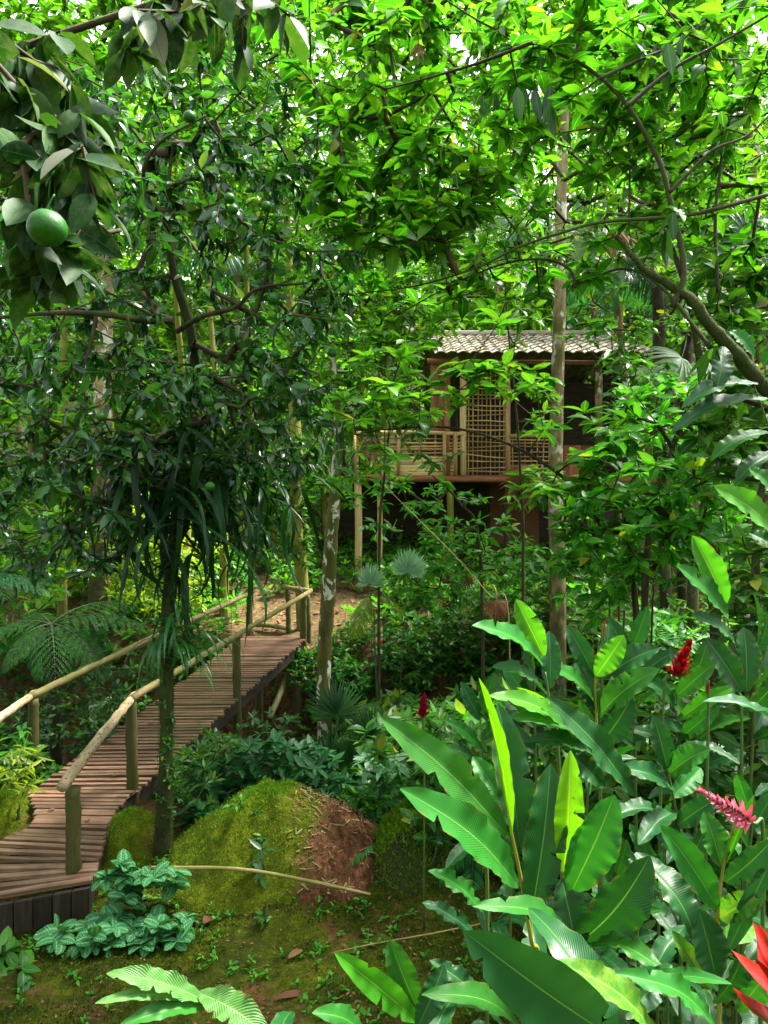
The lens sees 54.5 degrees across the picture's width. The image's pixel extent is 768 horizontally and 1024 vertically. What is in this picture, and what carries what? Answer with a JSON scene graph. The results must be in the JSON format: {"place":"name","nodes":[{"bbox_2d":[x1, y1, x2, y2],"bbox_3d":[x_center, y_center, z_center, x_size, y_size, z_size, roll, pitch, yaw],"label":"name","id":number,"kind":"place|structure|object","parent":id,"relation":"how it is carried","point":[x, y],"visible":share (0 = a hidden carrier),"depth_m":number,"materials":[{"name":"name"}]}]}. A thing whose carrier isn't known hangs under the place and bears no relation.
{"place":"outdoors","nodes":[
{"label":"outdoors","id":0,"kind":"place"},
{"bbox_2d":[0,260,767,1023],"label":"ground","id":1,"kind":"structure","parent":0,"point":[248,932],"depth_m":5.39,"materials":[{"name":"plant"}]},
{"bbox_2d":[0,789,33,833],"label":"mossy boulder","id":2,"kind":"object","parent":1,"relation":"on","point":[12,804],"visible":0.41,"depth_m":7.00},
{"bbox_2d":[0,926,41,993],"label":"leafy plant","id":3,"kind":"object","parent":1,"relation":"on","point":[8,942],"visible":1,"depth_m":4.90,"materials":[{"name":"green plant"}]},
{"bbox_2d":[0,732,53,819],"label":"leafy plant","id":4,"kind":"object","parent":1,"relation":"on","point":[14,784],"visible":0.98,"depth_m":6.87,"materials":[{"name":"yellow plant"}]},
{"bbox_2d":[0,358,102,646],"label":"understory tree","id":5,"kind":"object","parent":1,"relation":"on","point":[10,405],"visible":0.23,"depth_m":11.87,"materials":[{"name":"green plant"}]},
{"bbox_2d":[0,307,116,607],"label":"understory tree","id":6,"kind":"object","parent":1,"relation":"on","point":[47,405],"visible":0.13,"depth_m":14.44,"materials":[{"name":"green plant"}]},
{"bbox_2d":[0,34,134,625],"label":"slender tree","id":7,"kind":"object","parent":1,"relation":"on","point":[62,607],"visible":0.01,"depth_m":13.41,"materials":[{"name":"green plant"}]},
{"bbox_2d":[0,602,151,765],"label":"tree fern","id":8,"kind":"object","parent":1,"relation":"on","point":[50,636],"visible":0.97,"depth_m":9.31,"materials":[{"name":"green plant"}]},
{"bbox_2d":[33,913,125,959],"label":"striped plant","id":9,"kind":"object","parent":1,"relation":"on","point":[80,937],"visible":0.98,"depth_m":5.06,"materials":[{"name":"green plant"}]},
{"bbox_2d":[0,662,159,753],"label":"creeper","id":10,"kind":"object","parent":1,"relation":"on","point":[47,733],"visible":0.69,"depth_m":9.22,"materials":[{"name":"green plant"}]},
{"bbox_2d":[18,290,199,506],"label":"understory tree","id":11,"kind":"object","parent":1,"relation":"on","point":[152,330],"visible":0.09,"depth_m":16.62,"materials":[{"name":"green plant"}]},
{"bbox_2d":[84,903,146,937],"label":"striped plant","id":12,"kind":"object","parent":1,"relation":"on","point":[118,919],"visible":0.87,"depth_m":5.34,"materials":[{"name":"green plant"}]},
{"bbox_2d":[81,808,180,871],"bbox_3d":[-2.243,2.939,6.632,1.078,0.578,1.250,0,2,0],"label":"mossy boulder","id":13,"kind":"object","parent":1,"relation":"on","point":[145,849],"visible":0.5,"depth_m":6.44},
{"bbox_2d":[91,849,191,917],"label":"striped plant","id":14,"kind":"object","parent":1,"relation":"on","point":[128,890],"visible":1,"depth_m":5.38,"materials":[{"name":"green plant"}]},
{"bbox_2d":[0,0,308,330],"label":"citrus tree","id":15,"kind":"object","parent":1,"relation":"on","point":[67,160],"visible":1,"depth_m":1.60,"materials":[{"name":"green plant"}]},
{"bbox_2d":[0,585,312,934],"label":"footbridge","id":16,"kind":"object","parent":1,"relation":"on","point":[83,786],"visible":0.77,"depth_m":7.58,"materials":[{"name":"brown wood"}]},
{"bbox_2d":[119,904,200,957],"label":"striped plant","id":17,"kind":"object","parent":1,"relation":"on","point":[156,925],"visible":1,"depth_m":5.16,"materials":[{"name":"green plant"}]},
{"bbox_2d":[98,512,228,627],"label":"sunlit bush","id":18,"kind":"object","parent":1,"relation":"on","point":[150,603],"visible":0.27,"depth_m":13.49,"materials":[{"name":"green plant"}]},
{"bbox_2d":[0,0,345,632],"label":"tall tree","id":19,"kind":"object","parent":1,"relation":"on","point":[54,22],"visible":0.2,"depth_m":12.24,"materials":[{"name":"green plant"}]},
{"bbox_2d":[0,48,365,859],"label":"citrus tree","id":20,"kind":"object","parent":1,"relation":"on","point":[192,386],"visible":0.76,"depth_m":5.67,"materials":[{"name":"green plant"}]},
{"bbox_2d":[112,592,244,709],"bbox_3d":[-1.608,1.181,6.261,1.020,0.956,0.897,-2,3,-42],"label":"epiphyte","id":21,"kind":"object","parent":20,"relation":"attached to","point":[160,641],"visible":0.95,"depth_m":6.19,"materials":[{"name":"green plant"}]},
{"bbox_2d":[31,377,335,641],"bbox_3d":[-1.697,0.046,6.048,2.163,2.273,2.247,-1,3,-30],"label":"epiphyte","id":22,"kind":"object","parent":20,"relation":"attached to","point":[160,519],"visible":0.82,"depth_m":5.78,"materials":[{"name":"green plant"}]},
{"bbox_2d":[128,428,371,648],"bbox_3d":[-1.311,0.200,6.596,1.939,2.258,2.111,1,3,18],"label":"epiphyte","id":23,"kind":"object","parent":20,"relation":"attached to","point":[260,516],"visible":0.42,"depth_m":6.53,"materials":[{"name":"green plant"}]},
{"bbox_2d":[116,70,250,581],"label":"slender tree","id":24,"kind":"object","parent":1,"relation":"on","point":[176,304],"visible":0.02,"depth_m":15.54,"materials":[{"name":"green plant"}]},
{"bbox_2d":[95,964,294,1023],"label":"fern","id":25,"kind":"object","parent":1,"relation":"on","point":[176,992],"visible":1,"depth_m":2.09,"materials":[{"name":"green plant"}]},
{"bbox_2d":[112,291,281,573],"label":"understory tree","id":26,"kind":"object","parent":1,"relation":"on","point":[242,386],"visible":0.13,"depth_m":17.40,"materials":[{"name":"green plant"}]},
{"bbox_2d":[172,722,246,815],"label":"leafy plant","id":27,"kind":"object","parent":1,"relation":"on","point":[197,755],"visible":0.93,"depth_m":6.95,"materials":[{"name":"green plant"}]},
{"bbox_2d":[145,69,300,616],"bbox_3d":[-3.127,-3.038,14.371,3.027,11.039,3.243,0,2,8],"label":"slender tree","id":28,"kind":"object","parent":1,"relation":"on","point":[252,205],"visible":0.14,"depth_m":14.54,"materials":[{"name":"green plant"}]},
{"bbox_2d":[117,89,339,546],"bbox_3d":[-4.161,-4.592,19.813,6.559,12.638,6.151,2,3,34],"label":"forest tree","id":29,"kind":"object","parent":1,"relation":"on","point":[237,282],"visible":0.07,"depth_m":19.22,"materials":[{"name":"green plant"}]},
{"bbox_2d":[7,849,482,1023],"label":"seedlings","id":30,"kind":"object","parent":1,"relation":"on","point":[319,947],"visible":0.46,"depth_m":5.00,"materials":[{"name":"green plant"}]},
{"bbox_2d":[197,706,301,793],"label":"creeper","id":31,"kind":"object","parent":1,"relation":"on","point":[288,718],"visible":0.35,"depth_m":8.71,"materials":[{"name":"green plant"}]},
{"bbox_2d":[133,227,400,546],"bbox_3d":[-3.221,-3.257,21.191,7.332,8.733,6.184,-1,3,-20],"label":"feather palm","id":32,"kind":"object","parent":1,"relation":"on","point":[232,264],"visible":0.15,"depth_m":19.81,"materials":[{"name":"green plant"}]},
{"bbox_2d":[157,33,377,629],"bbox_3d":[-2.411,-4.104,14.864,5.242,12.762,4.264,0,2,0],"label":"vine clad tree","id":33,"kind":"object","parent":1,"relation":"on","point":[301,573],"visible":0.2,"depth_m":13.57,"materials":[{"name":"green plant"}]},
{"bbox_2d":[175,728,363,830],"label":"lobed leaf shrub","id":34,"kind":"object","parent":1,"relation":"on","point":[282,753],"visible":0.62,"depth_m":6.98,"materials":[{"name":"plant"}]},
{"bbox_2d":[208,333,332,564],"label":"understory tree","id":35,"kind":"object","parent":1,"relation":"on","point":[278,419],"visible":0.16,"depth_m":18.44,"materials":[{"name":"green plant"}]},
{"bbox_2d":[167,780,377,915],"bbox_3d":[-0.797,2.764,6.274,2.568,0.970,2.000,0,2,0],"label":"earth mound","id":36,"kind":"object","parent":1,"relation":"on","point":[341,868],"visible":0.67,"depth_m":5.84,"materials":[{"name":"plant"}]},
{"bbox_2d":[0,777,320,909],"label":"moss","id":37,"kind":"object","parent":36,"relation":"on","point":[273,787],"visible":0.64,"depth_m":6.23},
{"bbox_2d":[280,646,331,696],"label":"leaved bush","id":38,"kind":"object","parent":1,"relation":"on","point":[307,659],"visible":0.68,"depth_m":12.19,"materials":[{"name":"green plant"}]},
{"bbox_2d":[0,788,654,1023],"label":"leaf litter","id":39,"kind":"object","parent":1,"relation":"on","point":[274,999],"visible":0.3,"depth_m":5.28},
{"bbox_2d":[0,828,655,1023],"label":"moss","id":40,"kind":"object","parent":1,"relation":"on","point":[197,969],"visible":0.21,"depth_m":5.03,"materials":[{"name":"plant"}]},
{"bbox_2d":[182,34,476,787],"bbox_3d":[-0.668,-1.537,10.683,3.801,12.411,3.798,0,2,0],"label":"lichen tree","id":41,"kind":"object","parent":1,"relation":"on","point":[366,341],"visible":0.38,"depth_m":9.71,"materials":[{"name":"green plant"}]},
{"bbox_2d":[254,311,415,536],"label":"understory tree","id":42,"kind":"object","parent":1,"relation":"on","point":[324,496],"visible":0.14,"depth_m":18.73,"materials":[{"name":"green plant"}]},
{"bbox_2d":[315,654,375,704],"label":"leaved bush","id":43,"kind":"object","parent":1,"relation":"on","point":[353,664],"visible":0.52,"depth_m":12.01,"materials":[{"name":"green plant"}]},
{"bbox_2d":[305,676,392,794],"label":"fan palm","id":44,"kind":"object","parent":1,"relation":"on","point":[333,704],"visible":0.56,"depth_m":8.70,"materials":[{"name":"green plant"}]},
{"bbox_2d":[1,563,702,743],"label":"leaf litter","id":45,"kind":"object","parent":1,"relation":"on","point":[308,647],"visible":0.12,"depth_m":14.16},
{"bbox_2d":[265,33,466,473],"bbox_3d":[-0.619,-6.338,22.786,7.122,14.634,7.595,1,3,12],"label":"forest tree","id":46,"kind":"object","parent":1,"relation":"on","point":[352,196],"visible":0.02,"depth_m":22.49,"materials":[{"name":"green plant"}]},
{"bbox_2d":[0,602,744,818],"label":"undergrowth","id":47,"kind":"object","parent":1,"relation":"on","point":[53,767],"visible":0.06,"depth_m":12.35,"materials":[{"name":"green plant"}]},
{"bbox_2d":[0,462,767,725],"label":"undergrowth","id":48,"kind":"object","parent":1,"relation":"on","point":[314,571],"visible":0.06,"depth_m":14.86,"materials":[{"name":"green plant"}]},
{"bbox_2d":[358,548,428,704],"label":"fan palm","id":49,"kind":"object","parent":1,"relation":"on","point":[412,564],"visible":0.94,"depth_m":9.80,"materials":[{"name":"plant"}]},
{"bbox_2d":[347,761,440,824],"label":"fern like plant","id":50,"kind":"object","parent":1,"relation":"on","point":[385,802],"visible":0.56,"depth_m":6.63,"materials":[{"name":"green plant"}]},
{"bbox_2d":[326,261,475,700],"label":"sapling","id":51,"kind":"object","parent":1,"relation":"on","point":[419,433],"visible":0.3,"depth_m":10.35,"materials":[{"name":"green plant"}]},
{"bbox_2d":[342,290,475,471],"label":"understory tree","id":52,"kind":"object","parent":1,"relation":"on","point":[421,360],"visible":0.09,"depth_m":23.13,"materials":[{"name":"green plant"}]},
{"bbox_2d":[375,816,447,893],"bbox_3d":[0.235,2.742,6.123,0.924,0.641,1.000,0,2,0],"label":"mossy boulder","id":53,"kind":"object","parent":1,"relation":"on","point":[402,861],"visible":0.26,"depth_m":5.84,"materials":[{"name":"moss"},{"name":"rock"}]},
{"bbox_2d":[371,798,451,895],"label":"moss","id":54,"kind":"object","parent":53,"relation":"on","point":[395,814],"visible":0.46,"depth_m":5.92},
{"bbox_2d":[380,624,445,694],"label":"leaved bush","id":55,"kind":"object","parent":1,"relation":"on","point":[410,638],"visible":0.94,"depth_m":12.07,"materials":[{"name":"green plant"}]},
{"bbox_2d":[312,939,518,1023],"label":"ginger plant","id":56,"kind":"object","parent":1,"relation":"on","point":[438,996],"visible":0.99,"depth_m":2.26,"materials":[{"name":"green plant"}]},
{"bbox_2d":[345,706,491,868],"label":"leafy plant","id":57,"kind":"object","parent":1,"relation":"on","point":[379,754],"visible":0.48,"depth_m":5.65,"materials":[{"name":"green plant"}]},
{"bbox_2d":[341,472,548,715],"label":"sapling","id":58,"kind":"object","parent":1,"relation":"on","point":[439,566],"visible":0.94,"depth_m":11.21,"materials":[{"name":"green plant"}]},
{"bbox_2d":[412,553,485,620],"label":"broad leaved bush","id":59,"kind":"object","parent":1,"relation":"on","point":[466,593],"visible":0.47,"depth_m":13.63,"materials":[{"name":"green plant"}]},
{"bbox_2d":[429,609,496,677],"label":"leaved bush","id":60,"kind":"object","parent":1,"relation":"on","point":[455,624],"visible":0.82,"depth_m":12.22,"materials":[{"name":"green plant"}]},
{"bbox_2d":[314,284,651,754],"bbox_3d":[0.941,1.070,7.725,3.417,7.178,2.169,0,2,0],"label":"sapling","id":61,"kind":"object","parent":1,"relation":"on","point":[469,369],"visible":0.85,"depth_m":7.39,"materials":[{"name":"green plant"}]},
{"bbox_2d":[444,672,525,1019],"bbox_3d":[0.665,2.004,4.252,0.541,2.184,0.751,1,3,26],"label":"ginger plant","id":62,"kind":"object","parent":1,"relation":"on","point":[475,707],"visible":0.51,"depth_m":4.22,"materials":[{"name":"green plant"}]},
{"bbox_2d":[321,330,677,576],"bbox_3d":[2.574,-1.482,19.446,8.653,6.496,6.327,0,2,0],"label":"bamboo hut","id":63,"kind":"object","parent":1,"relation":"on","point":[481,464],"visible":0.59,"depth_m":18.47,"materials":[{"name":"wood"}]},
{"bbox_2d":[442,260,565,678],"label":"sapling","id":64,"kind":"object","parent":1,"relation":"on","point":[535,319],"visible":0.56,"depth_m":10.01,"materials":[{"name":"green plant"}]},
{"bbox_2d":[251,0,767,410],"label":"leaning tree","id":65,"kind":"object","parent":1,"relation":"on","point":[415,231],"visible":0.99,"depth_m":4.98,"materials":[{"name":"green plant"}]},
{"bbox_2d":[467,547,569,650],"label":"broad leaved bush","id":66,"kind":"object","parent":1,"relation":"on","point":[540,568],"visible":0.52,"depth_m":12.37,"materials":[{"name":"green plant"}]},
{"bbox_2d":[379,679,660,1023],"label":"ginger plant","id":67,"kind":"object","parent":1,"relation":"on","point":[479,821],"visible":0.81,"depth_m":2.28,"materials":[{"name":"green plant"}]},
{"bbox_2d":[285,0,767,594],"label":"tall tree","id":68,"kind":"object","parent":1,"relation":"on","point":[551,8],"visible":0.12,"depth_m":12.73,"materials":[{"name":"green plant"}]},
{"bbox_2d":[496,650,593,906],"bbox_3d":[0.881,1.888,4.383,0.827,2.402,0.595,1,3,17],"label":"ginger plant","id":69,"kind":"object","parent":1,"relation":"on","point":[514,680],"visible":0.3,"depth_m":4.51,"materials":[{"name":"green plant"}]},
{"bbox_2d":[472,599,635,971],"bbox_3d":[0.679,1.634,2.946,0.645,2.554,0.464,1,3,12],"label":"ginger plant","id":70,"kind":"object","parent":1,"relation":"on","point":[526,632],"visible":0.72,"depth_m":2.87,"materials":[{"name":"green plant"}]},
{"bbox_2d":[368,30,767,793],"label":"fine leaved tree","id":71,"kind":"object","parent":1,"relation":"on","point":[618,260],"visible":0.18,"depth_m":8.32,"materials":[{"name":"green plant"}]},
{"bbox_2d":[431,0,704,745],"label":"pale tree","id":72,"kind":"object","parent":1,"relation":"on","point":[557,624],"visible":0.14,"depth_m":10.88,"materials":[{"name":"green plant"}]},
{"bbox_2d":[483,688,654,856],"bbox_3d":[1.480,2.329,6.122,1.470,1.760,1.699,-2,3,-36],"label":"broad leaved bush","id":73,"kind":"object","parent":1,"relation":"on","point":[544,753],"visible":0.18,"depth_m":5.63,"materials":[{"name":"green plant"}]},
{"bbox_2d":[464,907,731,1023],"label":"ginger plant","id":74,"kind":"object","parent":1,"relation":"on","point":[575,980],"visible":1,"depth_m":1.49,"materials":[{"name":"green plant"}]},
{"bbox_2d":[541,568,657,673],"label":"broad leaved bush","id":75,"kind":"object","parent":1,"relation":"on","point":[579,619],"visible":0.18,"depth_m":11.76,"materials":[{"name":"green plant"}]},
{"bbox_2d":[551,254,668,597],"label":"feather palm","id":76,"kind":"object","parent":1,"relation":"on","point":[634,290],"visible":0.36,"depth_m":14.86,"materials":[{"name":"green plant"}]},
{"bbox_2d":[559,624,662,891],"bbox_3d":[1.022,1.792,3.402,0.522,2.577,0.697,1,3,22],"label":"ginger plant","id":77,"kind":"object","parent":1,"relation":"on","point":[620,658],"visible":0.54,"depth_m":3.25,"materials":[{"name":"green plant"}]},
{"bbox_2d":[546,275,697,621],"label":"sapling","id":78,"kind":"object","parent":1,"relation":"on","point":[596,331],"visible":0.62,"depth_m":11.25,"materials":[{"name":"green plant"}]},
{"bbox_2d":[591,839,661,957],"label":"ginger plant","id":79,"kind":"object","parent":1,"relation":"on","point":[645,935],"visible":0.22,"depth_m":3.15,"materials":[{"name":"green plant"}]},
{"bbox_2d":[488,812,767,1023],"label":"undergrowth","id":80,"kind":"object","parent":1,"relation":"on","point":[631,963],"visible":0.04,"depth_m":4.68,"materials":[{"name":"green plant"}]},
{"bbox_2d":[537,676,743,851],"bbox_3d":[2.126,2.290,6.324,1.603,1.920,1.853,-2,3,-45],"label":"broad leaved bush","id":81,"kind":"object","parent":1,"relation":"on","point":[715,774],"visible":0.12,"depth_m":5.90,"materials":[{"name":"green plant"}]},
{"bbox_2d":[554,207,741,616],"bbox_3d":[5.101,-1.694,13.829,3.988,7.978,1.424,0,2,0],"label":"fan palm","id":82,"kind":"object","parent":1,"relation":"on","point":[658,304],"visible":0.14,"depth_m":13.80,"materials":[{"name":"green plant"}]},
{"bbox_2d":[598,852,698,1022],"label":"ginger plant","id":83,"kind":"object","parent":1,"relation":"on","point":[675,888],"visible":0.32,"depth_m":2.55,"materials":[{"name":"green plant"}]},
{"bbox_2d":[596,606,701,906],"bbox_3d":[1.528,1.790,4.223,0.622,2.511,0.864,2,3,34],"label":"ginger plant","id":84,"kind":"object","parent":1,"relation":"on","point":[639,630],"visible":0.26,"depth_m":4.21,"materials":[{"name":"green plant"}]},
{"bbox_2d":[593,603,708,695],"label":"broad leaved bush","id":85,"kind":"object","parent":1,"relation":"on","point":[675,630],"visible":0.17,"depth_m":11.28,"materials":[{"name":"green plant"}]},
{"bbox_2d":[545,375,766,818],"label":"leafy bush","id":86,"kind":"object","parent":1,"relation":"on","point":[677,528],"visible":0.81,"depth_m":6.65,"materials":[{"name":"green plant"}]},
{"bbox_2d":[567,92,767,629],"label":"pale tree","id":87,"kind":"object","parent":1,"relation":"on","point":[692,597],"visible":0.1,"depth_m":12.98,"materials":[{"name":"green plant"}]},
{"bbox_2d":[632,330,711,609],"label":"fan palm","id":88,"kind":"object","parent":1,"relation":"on","point":[683,361],"visible":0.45,"depth_m":12.89,"materials":[{"name":"green plant"}]},
{"bbox_2d":[586,253,757,507],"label":"understory tree","id":89,"kind":"object","parent":1,"relation":"on","point":[671,345],"visible":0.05,"depth_m":17.95,"materials":[{"name":"green plant"}]},
{"bbox_2d":[656,638,692,1023],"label":"ginger flower","id":90,"kind":"object","parent":1,"relation":"on","point":[678,667],"visible":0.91,"depth_m":3.63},
{"bbox_2d":[633,662,732,1007],"bbox_3d":[1.536,1.920,3.976,0.568,2.302,0.621,1,3,26],"label":"ginger plant","id":91,"kind":"object","parent":1,"relation":"on","point":[694,711],"visible":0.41,"depth_m":3.87,"materials":[{"name":"green plant"}]},
{"bbox_2d":[616,675,767,871],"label":"broad leaved bush","id":92,"kind":"object","parent":1,"relation":"on","point":[731,707],"visible":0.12,"depth_m":5.72,"materials":[{"name":"green plant"}]},
{"bbox_2d":[625,715,767,1023],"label":"ginger plant","id":93,"kind":"object","parent":1,"relation":"on","point":[684,761],"visible":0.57,"depth_m":3.02,"materials":[{"name":"green plant"}]},
{"bbox_2d":[645,706,767,907],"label":"broad leaved bush","id":94,"kind":"object","parent":1,"relation":"on","point":[726,739],"visible":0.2,"depth_m":5.18,"materials":[{"name":"green plant"}]},
{"bbox_2d":[657,636,767,992],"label":"ginger plant","id":95,"kind":"object","parent":1,"relation":"on","point":[716,760],"visible":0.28,"depth_m":3.98,"materials":[{"name":"green plant"}]},
{"bbox_2d":[660,794,767,1023],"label":"ginger plant","id":96,"kind":"object","parent":1,"relation":"on","point":[714,944],"visible":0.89,"depth_m":2.48,"materials":[{"name":"green plant"}]},
{"bbox_2d":[665,205,767,839],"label":"leaved plant","id":97,"kind":"object","parent":1,"relation":"on","point":[722,368],"visible":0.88,"depth_m":4.20,"materials":[{"name":"green plant"}]},
{"bbox_2d":[666,592,767,1015],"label":"ginger plant","id":98,"kind":"object","parent":1,"relation":"on","point":[759,725],"visible":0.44,"depth_m":4.25,"materials":[{"name":"green plant"}]},
{"bbox_2d":[674,226,767,845],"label":"leafy bush","id":99,"kind":"object","parent":1,"relation":"on","point":[728,319],"visible":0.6,"depth_m":5.19,"materials":[{"name":"green plant"}]},
{"bbox_2d":[676,536,767,1023],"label":"ginger plant","id":100,"kind":"object","parent":1,"relation":"on","point":[739,671],"visible":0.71,"depth_m":3.38,"materials":[{"name":"green plant"}]},
{"bbox_2d":[686,205,767,608],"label":"fan palm","id":101,"kind":"object","parent":1,"relation":"on","point":[738,224],"visible":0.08,"depth_m":11.90,"materials":[{"name":"green plant"}]},
{"bbox_2d":[691,774,767,1023],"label":"ginger plant","id":102,"kind":"object","parent":1,"relation":"on","point":[743,791],"visible":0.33,"depth_m":3.28,"materials":[{"name":"green plant"}]},
{"bbox_2d":[695,786,764,1023],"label":"ginger flower","id":103,"kind":"object","parent":1,"relation":"on","point":[740,817],"visible":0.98,"depth_m":2.48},
{"bbox_2d":[704,467,767,1023],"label":"ginger plant","id":104,"kind":"object","parent":1,"relation":"on","point":[746,501],"visible":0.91,"depth_m":2.74,"materials":[{"name":"green plant"}]},
{"bbox_2d":[733,922,767,1023],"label":"ginger flower","id":105,"kind":"object","parent":1,"relation":"on","point":[758,973],"visible":1,"depth_m":1.42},
{"bbox_2d":[0,0,767,304],"label":"sky","id":106,"kind":"structure","parent":0,"point":[454,43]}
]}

